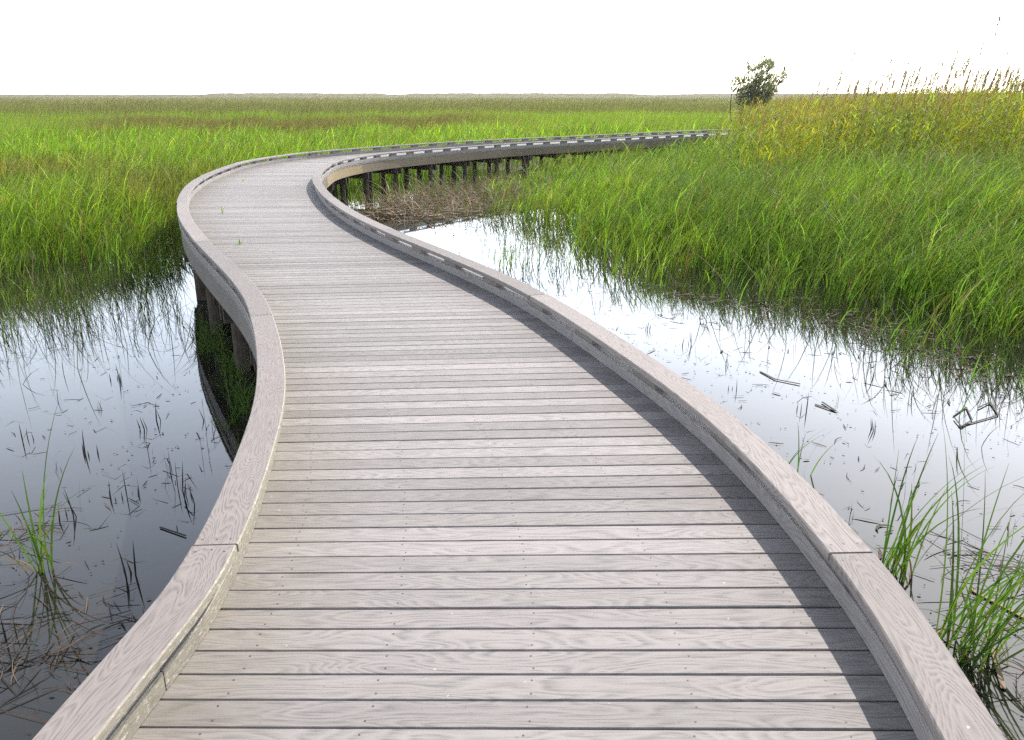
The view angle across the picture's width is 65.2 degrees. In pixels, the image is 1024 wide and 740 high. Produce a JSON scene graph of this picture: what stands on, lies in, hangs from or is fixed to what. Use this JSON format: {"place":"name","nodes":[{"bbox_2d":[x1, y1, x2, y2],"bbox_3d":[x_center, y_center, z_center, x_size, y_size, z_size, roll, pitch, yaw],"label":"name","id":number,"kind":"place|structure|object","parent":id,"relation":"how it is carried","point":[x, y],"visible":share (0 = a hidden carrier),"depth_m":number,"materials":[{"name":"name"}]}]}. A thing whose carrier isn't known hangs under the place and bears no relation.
{"place":"outdoors","nodes":[
{"label":"outdoors","id":0,"kind":"place"},
{"bbox_2d":[0,93,1017,97],"bbox_3d":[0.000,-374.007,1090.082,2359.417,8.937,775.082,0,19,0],"label":"hills","id":1,"kind":"structure","parent":0,"point":[490,95],"depth_m":1178.91,"materials":[{"name":"plant"}]},
{"bbox_2d":[0,169,1023,739],"bbox_3d":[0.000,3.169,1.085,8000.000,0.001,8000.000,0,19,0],"label":"water","id":2,"kind":"structure","parent":0,"point":[182,375],"depth_m":8.87,"materials":[{"name":"liquid"}]},
{"bbox_2d":[0,616,26,646],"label":"dead reed stub","id":3,"kind":"object","parent":2,"relation":"on","point":[5,637],"visible":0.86,"depth_m":5.15,"materials":[{"name":"plant"}]},
{"bbox_2d":[8,421,33,441],"bbox_3d":[-5.012,0.649,8.183,0.299,0.244,0.162,11,22,29],"label":"dead reed stub","id":4,"kind":"object","parent":2,"relation":"on","point":[22,438],"visible":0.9,"depth_m":8.18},
{"bbox_2d":[0,401,98,576],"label":"reed clump","id":5,"kind":"object","parent":2,"relation":"on","point":[40,565],"visible":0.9,"depth_m":5.87,"materials":[{"name":"plant"}]},
{"bbox_2d":[45,482,90,522],"bbox_3d":[-3.695,1.103,6.721,0.132,0.338,0.552,12,23,32],"label":"dead reed stub","id":6,"kind":"object","parent":2,"relation":"on","point":[72,510],"visible":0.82,"depth_m":6.70,"materials":[{"name":"plant"}]},
{"bbox_2d":[82,427,105,455],"bbox_3d":[-4.045,0.724,7.859,0.411,0.328,0.092,1,19,4],"label":"dead reed stub","id":7,"kind":"object","parent":2,"relation":"on","point":[83,447],"visible":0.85,"depth_m":7.90,"materials":[{"name":"plant"}]},
{"bbox_2d":[91,359,120,381],"bbox_3d":[-5.049,0.013,9.949,0.396,0.316,0.088,4,19,11],"label":"dead reed stub","id":8,"kind":"object","parent":2,"relation":"on","point":[117,373],"visible":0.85,"depth_m":9.91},
{"bbox_2d":[109,477,128,500],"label":"dead reed stub","id":9,"kind":"object","parent":2,"relation":"on","point":[110,493],"visible":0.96,"depth_m":7.02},
{"bbox_2d":[105,606,143,628],"bbox_3d":[-2.340,1.645,5.129,0.563,0.345,0.134,4,19,13],"label":"dead reed stub","id":10,"kind":"object","parent":2,"relation":"on","point":[129,620],"visible":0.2,"depth_m":5.15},
{"bbox_2d":[113,543,136,576],"bbox_3d":[-2.839,1.400,5.861,0.222,0.345,0.121,14,24,36],"label":"dead reed stub","id":11,"kind":"object","parent":2,"relation":"on","point":[130,571],"visible":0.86,"depth_m":5.87,"materials":[{"name":"plant"}]},
{"bbox_2d":[113,464,138,495],"bbox_3d":[-3.411,1.009,7.085,0.192,0.290,0.354,-5,20,-15],"label":"dead reed stub","id":12,"kind":"object","parent":2,"relation":"on","point":[126,485],"visible":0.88,"depth_m":7.09,"materials":[{"name":"plant"}]},
{"bbox_2d":[132,410,146,428],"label":"dead reed stub","id":13,"kind":"object","parent":2,"relation":"in","point":[141,422],"visible":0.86,"depth_m":8.47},
{"bbox_2d":[136,402,160,419],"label":"dead reed stub","id":14,"kind":"object","parent":2,"relation":"on","point":[155,410],"visible":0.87,"depth_m":8.69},
{"bbox_2d":[162,453,171,470],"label":"dead reed stub","id":15,"kind":"object","parent":2,"relation":"on","point":[169,462],"visible":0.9,"depth_m":7.54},
{"bbox_2d":[159,526,185,535],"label":"dead reed","id":16,"kind":"object","parent":2,"relation":"on","point":[172,531],"visible":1,"depth_m":6.48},
{"bbox_2d":[163,462,195,490],"bbox_3d":[-2.989,0.953,7.145,0.571,0.350,0.136,7,20,21],"label":"dead reed stub","id":17,"kind":"object","parent":2,"relation":"on","point":[178,476],"visible":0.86,"depth_m":7.15,"materials":[{"name":"plant"}]},
{"bbox_2d":[183,479,194,503],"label":"dead reed stub","id":18,"kind":"object","parent":2,"relation":"on","point":[190,492],"visible":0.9,"depth_m":6.93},
{"bbox_2d":[172,302,221,333],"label":"grass tuft","id":19,"kind":"object","parent":2,"relation":"on","point":[201,320],"visible":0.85,"depth_m":11.98,"materials":[{"name":"plant"}]},
{"bbox_2d":[171,313,230,346],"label":"grass tuft","id":20,"kind":"object","parent":2,"relation":"on","point":[206,339],"visible":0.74,"depth_m":11.33,"materials":[{"name":"plant"}]},
{"bbox_2d":[181,336,222,353],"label":"grass tuft","id":21,"kind":"object","parent":2,"relation":"on","point":[203,347],"visible":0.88,"depth_m":11.03,"materials":[{"name":"plant"}]},
{"bbox_2d":[186,321,221,339],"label":"grass tuft","id":22,"kind":"object","parent":2,"relation":"on","point":[200,336],"visible":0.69,"depth_m":11.69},
{"bbox_2d":[202,328,231,351],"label":"grass tuft","id":23,"kind":"object","parent":2,"relation":"on","point":[216,347],"visible":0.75,"depth_m":11.11,"materials":[{"name":"plant"}]},
{"bbox_2d":[211,322,227,336],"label":"grass tuft","id":24,"kind":"object","parent":2,"relation":"on","point":[218,330],"visible":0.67,"depth_m":11.82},
{"bbox_2d":[207,343,233,362],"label":"grass tuft","id":25,"kind":"object","parent":2,"relation":"on","point":[222,355],"visible":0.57,"depth_m":10.64,"materials":[{"name":"plant"}]},
{"bbox_2d":[206,411,239,431],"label":"grass tuft","id":26,"kind":"object","parent":2,"relation":"on","point":[225,421],"visible":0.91,"depth_m":8.55,"materials":[{"name":"plant"}]},
{"bbox_2d":[213,338,234,363],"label":"grass tuft","id":27,"kind":"object","parent":2,"relation":"on","point":[224,353],"visible":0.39,"depth_m":10.58,"materials":[{"name":"plant"}]},
{"bbox_2d":[205,359,255,388],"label":"grass tuft","id":28,"kind":"object","parent":2,"relation":"on","point":[231,376],"visible":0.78,"depth_m":9.74,"materials":[{"name":"plant"}]},
{"bbox_2d":[215,352,246,376],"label":"grass tuft","id":29,"kind":"object","parent":2,"relation":"on","point":[237,370],"visible":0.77,"depth_m":10.16,"materials":[{"name":"plant"}]},
{"bbox_2d":[215,381,251,413],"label":"grass tuft","id":30,"kind":"object","parent":2,"relation":"on","point":[249,403],"visible":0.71,"depth_m":8.99,"materials":[{"name":"plant"}]},
{"bbox_2d":[211,377,255,400],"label":"grass tuft","id":31,"kind":"object","parent":2,"relation":"on","point":[237,391],"visible":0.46,"depth_m":9.39,"materials":[{"name":"plant"}]},
{"bbox_2d":[222,363,252,380],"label":"grass tuft","id":32,"kind":"object","parent":2,"relation":"on","point":[240,373],"visible":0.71,"depth_m":9.95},
{"bbox_2d":[223,388,254,419],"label":"grass tuft","id":33,"kind":"object","parent":2,"relation":"on","point":[243,407],"visible":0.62,"depth_m":8.82,"materials":[{"name":"plant"}]},
{"bbox_2d":[224,367,254,413],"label":"grass tuft","id":34,"kind":"object","parent":2,"relation":"on","point":[236,391],"visible":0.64,"depth_m":9.21,"materials":[{"name":"plant"}]},
{"bbox_2d":[230,372,256,400],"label":"grass tuft","id":35,"kind":"object","parent":2,"relation":"on","point":[244,390],"visible":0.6,"depth_m":9.26,"materials":[{"name":"plant"}]},
{"bbox_2d":[0,96,908,140],"bbox_3d":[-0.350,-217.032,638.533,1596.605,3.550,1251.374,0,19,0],"label":"marsh","id":36,"kind":"structure","parent":2,"relation":"on","point":[79,112],"depth_m":106.64,"materials":[{"name":"plant"}]},
{"bbox_2d":[0,144,1023,732],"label":"reed litter","id":37,"kind":"object","parent":2,"relation":"on","point":[436,194],"visible":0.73,"depth_m":12.92,"materials":[{"name":"plant"}]},
{"bbox_2d":[368,123,1023,416],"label":"marsh grass","id":38,"kind":"structure","parent":2,"relation":"on","point":[924,216],"depth_m":16.71,"materials":[{"name":"plant"}]},
{"bbox_2d":[759,371,799,383],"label":"dead reed","id":39,"kind":"object","parent":2,"relation":"on","point":[778,379],"visible":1,"depth_m":9.95,"materials":[{"name":"plant"}]},
{"bbox_2d":[797,394,814,410],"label":"dead reed stub","id":40,"kind":"object","parent":2,"relation":"on","point":[807,402],"visible":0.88,"depth_m":8.97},
{"bbox_2d":[788,422,838,474],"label":"reed clump","id":41,"kind":"object","parent":2,"relation":"on","point":[798,451],"visible":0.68,"depth_m":7.39,"materials":[{"name":"plant"}]},
{"bbox_2d":[815,402,836,410],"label":"dead reed","id":42,"kind":"object","parent":2,"relation":"on","point":[833,409],"visible":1,"depth_m":9.08,"materials":[{"name":"plant"}]},
{"bbox_2d":[861,435,1022,585],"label":"reed clump","id":43,"kind":"object","parent":2,"relation":"on","point":[904,549],"visible":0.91,"depth_m":5.85,"materials":[{"name":"plant"}]},
{"bbox_2d":[953,407,972,426],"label":"dead reed","id":44,"kind":"object","parent":2,"relation":"on","point":[969,415],"visible":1,"depth_m":8.79,"materials":[{"name":"plant"}]},
{"bbox_2d":[919,394,1023,671],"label":"reed clump","id":45,"kind":"object","parent":2,"relation":"on","point":[972,629],"visible":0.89,"depth_m":5.04,"materials":[{"name":"plant"}]},
{"bbox_2d":[960,401,998,426],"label":"dead reed","id":46,"kind":"object","parent":2,"relation":"on","point":[985,418],"visible":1,"depth_m":8.84,"materials":[{"name":"plant"}]},
{"bbox_2d":[987,632,1005,688],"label":"dead reed","id":47,"kind":"object","parent":2,"relation":"on","point":[1000,677],"visible":0.71,"depth_m":4.89,"materials":[{"name":"plant"}]},
{"bbox_2d":[972,588,1023,617],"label":"dead reed","id":48,"kind":"object","parent":2,"relation":"on","point":[1001,605],"visible":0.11,"depth_m":5.55,"materials":[{"name":"plant"}]},
{"bbox_2d":[0,110,1023,349],"bbox_3d":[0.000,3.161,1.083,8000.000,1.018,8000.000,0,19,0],"label":"ground","id":49,"kind":"structure","parent":0,"point":[435,171],"depth_m":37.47,"materials":[{"name":"plant"}]},
{"bbox_2d":[32,128,1005,739],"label":"boardwalk","id":50,"kind":"structure","parent":49,"relation":"on","point":[462,498],"depth_m":3.92,"materials":[{"name":"wood"}]},
{"bbox_2d":[728,50,795,127],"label":"shrub","id":51,"kind":"object","parent":49,"relation":"on","point":[767,89],"visible":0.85,"depth_m":53.69,"materials":[{"name":"green plant"}]},
{"bbox_2d":[812,54,837,144],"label":"plume reed","id":52,"kind":"object","parent":49,"relation":"on","point":[827,84],"visible":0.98,"depth_m":26.31,"materials":[{"name":"plant"}]},
{"bbox_2d":[819,65,831,111],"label":"plume reed","id":53,"kind":"object","parent":49,"relation":"on","point":[827,80],"visible":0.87,"depth_m":28.05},
{"bbox_2d":[819,76,840,149],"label":"plume reed","id":54,"kind":"object","parent":49,"relation":"on","point":[835,92],"visible":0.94,"depth_m":27.63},
{"bbox_2d":[833,80,852,152],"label":"plume reed","id":55,"kind":"object","parent":49,"relation":"on","point":[851,84],"visible":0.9,"depth_m":26.25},
{"bbox_2d":[836,66,849,109],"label":"plume reed","id":56,"kind":"object","parent":49,"relation":"on","point":[845,80],"visible":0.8,"depth_m":29.55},
{"bbox_2d":[834,46,858,134],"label":"plume reed","id":57,"kind":"object","parent":49,"relation":"on","point":[849,74],"visible":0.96,"depth_m":28.11,"materials":[{"name":"plant"}]},
{"bbox_2d":[842,72,862,130],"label":"plume reed","id":58,"kind":"object","parent":49,"relation":"on","point":[856,89],"visible":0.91,"depth_m":27.10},
{"bbox_2d":[851,80,869,133],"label":"plume reed","id":59,"kind":"object","parent":49,"relation":"on","point":[862,98],"visible":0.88,"depth_m":26.19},
{"bbox_2d":[704,65,1023,183],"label":"tall reeds","id":60,"kind":"object","parent":49,"relation":"on","point":[780,124],"visible":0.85,"depth_m":25.76,"materials":[{"name":"plant"}]},
{"bbox_2d":[851,39,876,128],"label":"plume reed","id":61,"kind":"object","parent":49,"relation":"on","point":[865,69],"visible":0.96,"depth_m":29.36,"materials":[{"name":"plant"}]},
{"bbox_2d":[851,64,876,151],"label":"plume reed","id":62,"kind":"object","parent":49,"relation":"on","point":[873,71],"visible":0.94,"depth_m":25.29,"materials":[{"name":"plant"}]},
{"bbox_2d":[856,75,880,154],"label":"plume reed","id":63,"kind":"object","parent":49,"relation":"on","point":[869,104],"visible":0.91,"depth_m":25.48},
{"bbox_2d":[865,64,881,113],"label":"plume reed","id":64,"kind":"object","parent":49,"relation":"on","point":[875,78],"visible":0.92,"depth_m":29.52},
{"bbox_2d":[875,73,885,114],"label":"plume reed","id":65,"kind":"object","parent":49,"relation":"on","point":[881,86],"visible":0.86,"depth_m":27.30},
{"bbox_2d":[869,56,894,152],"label":"plume reed","id":66,"kind":"object","parent":49,"relation":"on","point":[889,70],"visible":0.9,"depth_m":27.81,"materials":[{"name":"plant"}]},
{"bbox_2d":[871,58,897,148],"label":"plume reed","id":67,"kind":"object","parent":49,"relation":"on","point":[895,66],"visible":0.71,"depth_m":29.61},
{"bbox_2d":[874,59,895,135],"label":"plume reed","id":68,"kind":"object","parent":49,"relation":"on","point":[888,82],"visible":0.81,"depth_m":27.82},
{"bbox_2d":[875,42,898,114],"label":"plume reed","id":69,"kind":"object","parent":49,"relation":"on","point":[894,50],"visible":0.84,"depth_m":30.14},
{"bbox_2d":[881,77,892,122],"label":"plume reed","id":70,"kind":"object","parent":49,"relation":"on","point":[887,89],"visible":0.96,"depth_m":24.95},
{"bbox_2d":[884,69,908,149],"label":"plume reed","id":71,"kind":"object","parent":49,"relation":"on","point":[899,95],"visible":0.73,"depth_m":24.68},
{"bbox_2d":[885,71,908,140],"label":"plume reed","id":72,"kind":"object","parent":49,"relation":"on","point":[899,99],"visible":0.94,"depth_m":24.44,"materials":[{"name":"plant"}]},
{"bbox_2d":[889,52,914,136],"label":"plume reed","id":73,"kind":"object","parent":49,"relation":"on","point":[909,61],"visible":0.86,"depth_m":26.26,"materials":[{"name":"plant"}]},
{"bbox_2d":[898,67,917,132],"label":"plume reed","id":74,"kind":"object","parent":49,"relation":"on","point":[912,83],"visible":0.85,"depth_m":27.84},
{"bbox_2d":[897,67,920,142],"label":"plume reed","id":75,"kind":"object","parent":49,"relation":"on","point":[919,73],"visible":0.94,"depth_m":27.28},
{"bbox_2d":[910,70,929,140],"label":"plume reed","id":76,"kind":"object","parent":49,"relation":"on","point":[927,75],"visible":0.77,"depth_m":28.30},
{"bbox_2d":[908,55,932,142],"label":"plume reed","id":77,"kind":"object","parent":49,"relation":"on","point":[925,73],"visible":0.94,"depth_m":28.21,"materials":[{"name":"plant"}]},
{"bbox_2d":[918,71,938,132],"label":"plume reed","id":78,"kind":"object","parent":49,"relation":"on","point":[931,89],"visible":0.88,"depth_m":26.08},
{"bbox_2d":[918,76,946,157],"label":"plume reed","id":79,"kind":"object","parent":49,"relation":"on","point":[945,78],"visible":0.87,"depth_m":23.80,"materials":[{"name":"plant"}]},
{"bbox_2d":[921,44,952,146],"bbox_3d":[13.281,-7.957,25.241,0.676,4.515,0.711,3,19,9],"label":"plume reed","id":80,"kind":"object","parent":49,"relation":"on","point":[938,79],"visible":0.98,"depth_m":24.73,"materials":[{"name":"plant"}]},
{"bbox_2d":[926,44,961,155],"bbox_3d":[13.248,-7.698,24.679,0.663,4.426,0.697,7,20,19],"label":"plume reed","id":81,"kind":"object","parent":49,"relation":"on","point":[946,82],"visible":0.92,"depth_m":24.18,"materials":[{"name":"plant"}]},
{"bbox_2d":[932,60,956,137],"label":"plume reed","id":82,"kind":"object","parent":49,"relation":"on","point":[948,81],"visible":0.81,"depth_m":24.95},
{"bbox_2d":[935,44,955,107],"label":"plume reed","id":83,"kind":"object","parent":49,"relation":"on","point":[951,52],"visible":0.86,"depth_m":28.09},
{"bbox_2d":[937,58,962,144],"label":"plume reed","id":84,"kind":"object","parent":49,"relation":"on","point":[955,78],"visible":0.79,"depth_m":25.40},
{"bbox_2d":[939,57,961,148],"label":"plume reed","id":85,"kind":"object","parent":49,"relation":"on","point":[954,78],"visible":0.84,"depth_m":25.27,"materials":[{"name":"plant"}]},
{"bbox_2d":[938,51,969,137],"bbox_3d":[13.194,-7.419,24.224,0.660,4.243,0.441,6,20,17],"label":"plume reed","id":86,"kind":"object","parent":49,"relation":"on","point":[962,68],"visible":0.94,"depth_m":23.67,"materials":[{"name":"plant"}]},
{"bbox_2d":[944,50,972,138],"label":"plume reed","id":87,"kind":"object","parent":49,"relation":"on","point":[962,75],"visible":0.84,"depth_m":26.52,"materials":[{"name":"plant"}]},
{"bbox_2d":[950,60,976,150],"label":"plume reed","id":88,"kind":"object","parent":49,"relation":"on","point":[972,62],"visible":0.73,"depth_m":25.71,"materials":[{"name":"plant"}]},
{"bbox_2d":[958,50,974,90],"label":"plume reed","id":89,"kind":"object","parent":49,"relation":"on","point":[968,63],"visible":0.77,"depth_m":28.10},
{"bbox_2d":[959,68,975,108],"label":"plume reed","id":90,"kind":"object","parent":49,"relation":"on","point":[967,81],"visible":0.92,"depth_m":25.01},
{"bbox_2d":[954,55,981,133],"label":"plume reed","id":91,"kind":"object","parent":49,"relation":"on","point":[973,73],"visible":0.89,"depth_m":26.00,"materials":[{"name":"plant"}]},
{"bbox_2d":[957,71,978,140],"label":"plume reed","id":92,"kind":"object","parent":49,"relation":"on","point":[976,75],"visible":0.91,"depth_m":24.55,"materials":[{"name":"plant"}]},
{"bbox_2d":[958,62,987,152],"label":"plume reed","id":93,"kind":"object","parent":49,"relation":"on","point":[981,75],"visible":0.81,"depth_m":25.82,"materials":[{"name":"plant"}]},
{"bbox_2d":[961,31,988,114],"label":"plume reed","id":94,"kind":"object","parent":49,"relation":"on","point":[986,35],"visible":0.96,"depth_m":26.66,"materials":[{"name":"plant"}]},
{"bbox_2d":[964,73,985,136],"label":"plume reed","id":95,"kind":"object","parent":49,"relation":"on","point":[983,77],"visible":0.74,"depth_m":25.36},
{"bbox_2d":[966,67,991,145],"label":"plume reed","id":96,"kind":"object","parent":49,"relation":"on","point":[981,91],"visible":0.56,"depth_m":24.79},
{"bbox_2d":[964,59,994,144],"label":"plume reed","id":97,"kind":"object","parent":49,"relation":"on","point":[988,73],"visible":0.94,"depth_m":23.63,"materials":[{"name":"plant"}]},
{"bbox_2d":[969,70,997,159],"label":"plume reed","id":98,"kind":"object","parent":49,"relation":"on","point":[983,111],"visible":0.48,"depth_m":23.60,"materials":[{"name":"plant"}]},
{"bbox_2d":[969,66,1000,155],"bbox_3d":[13.747,-6.975,23.551,0.594,3.819,0.397,0,19,1],"label":"plume reed","id":99,"kind":"object","parent":49,"relation":"on","point":[993,80],"visible":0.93,"depth_m":23.04,"materials":[{"name":"plant"}]},
{"bbox_2d":[973,13,1005,126],"bbox_3d":[15.304,-8.641,25.760,0.478,5.442,0.774,16,25,39],"label":"plume reed","id":100,"kind":"object","parent":49,"relation":"on","point":[997,24],"visible":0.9,"depth_m":25.15,"materials":[{"name":"plant"}]},
{"bbox_2d":[975,62,1003,153],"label":"plume reed","id":101,"kind":"object","parent":49,"relation":"on","point":[1000,71],"visible":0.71,"depth_m":24.62,"materials":[{"name":"plant"}]},
{"bbox_2d":[974,56,1013,163],"bbox_3d":[14.178,-7.157,23.650,0.626,4.028,0.419,14,23,35],"label":"plume reed","id":102,"kind":"object","parent":49,"relation":"on","point":[1000,92],"visible":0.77,"depth_m":23.22,"materials":[{"name":"plant"}]},
{"bbox_2d":[984,63,1012,141],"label":"plume reed","id":103,"kind":"object","parent":49,"relation":"on","point":[1007,73],"visible":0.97,"depth_m":21.78,"materials":[{"name":"plant"}]},
{"bbox_2d":[981,30,1018,135],"bbox_3d":[16.141,-8.702,26.694,0.738,4.929,0.776,9,21,24],"label":"plume reed","id":104,"kind":"object","parent":49,"relation":"on","point":[1007,54],"visible":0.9,"depth_m":26.03,"materials":[{"name":"plant"}]},
{"bbox_2d":[985,61,1017,146],"bbox_3d":[15.665,-7.893,25.814,0.619,3.982,0.414,12,22,31],"label":"plume reed","id":105,"kind":"object","parent":49,"relation":"on","point":[1014,68],"visible":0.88,"depth_m":25.19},
{"bbox_2d":[997,68,1017,139],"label":"plume reed","id":106,"kind":"object","parent":49,"relation":"on","point":[1012,79],"visible":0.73,"depth_m":25.10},
{"bbox_2d":[992,68,1023,156],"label":"plume reed","id":107,"kind":"object","parent":49,"relation":"on","point":[1016,83],"visible":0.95,"depth_m":22.02,"materials":[{"name":"plant"}]},
{"bbox_2d":[994,58,1023,147],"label":"plume reed","id":108,"kind":"object","parent":49,"relation":"on","point":[1018,73],"visible":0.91,"depth_m":23.36,"materials":[{"name":"plant"}]},
{"bbox_2d":[1000,79,1023,160],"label":"plume reed","id":109,"kind":"object","parent":49,"relation":"on","point":[1011,118],"visible":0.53,"depth_m":23.49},
{"bbox_2d":[1004,42,1023,90],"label":"plume reed","id":110,"kind":"object","parent":49,"relation":"on","point":[1017,55],"visible":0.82,"depth_m":28.07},
{"bbox_2d":[0,0,1023,94],"label":"sky","id":111,"kind":"structure","parent":0,"point":[76,47],"materials":[{"name":"white"}]}
]}

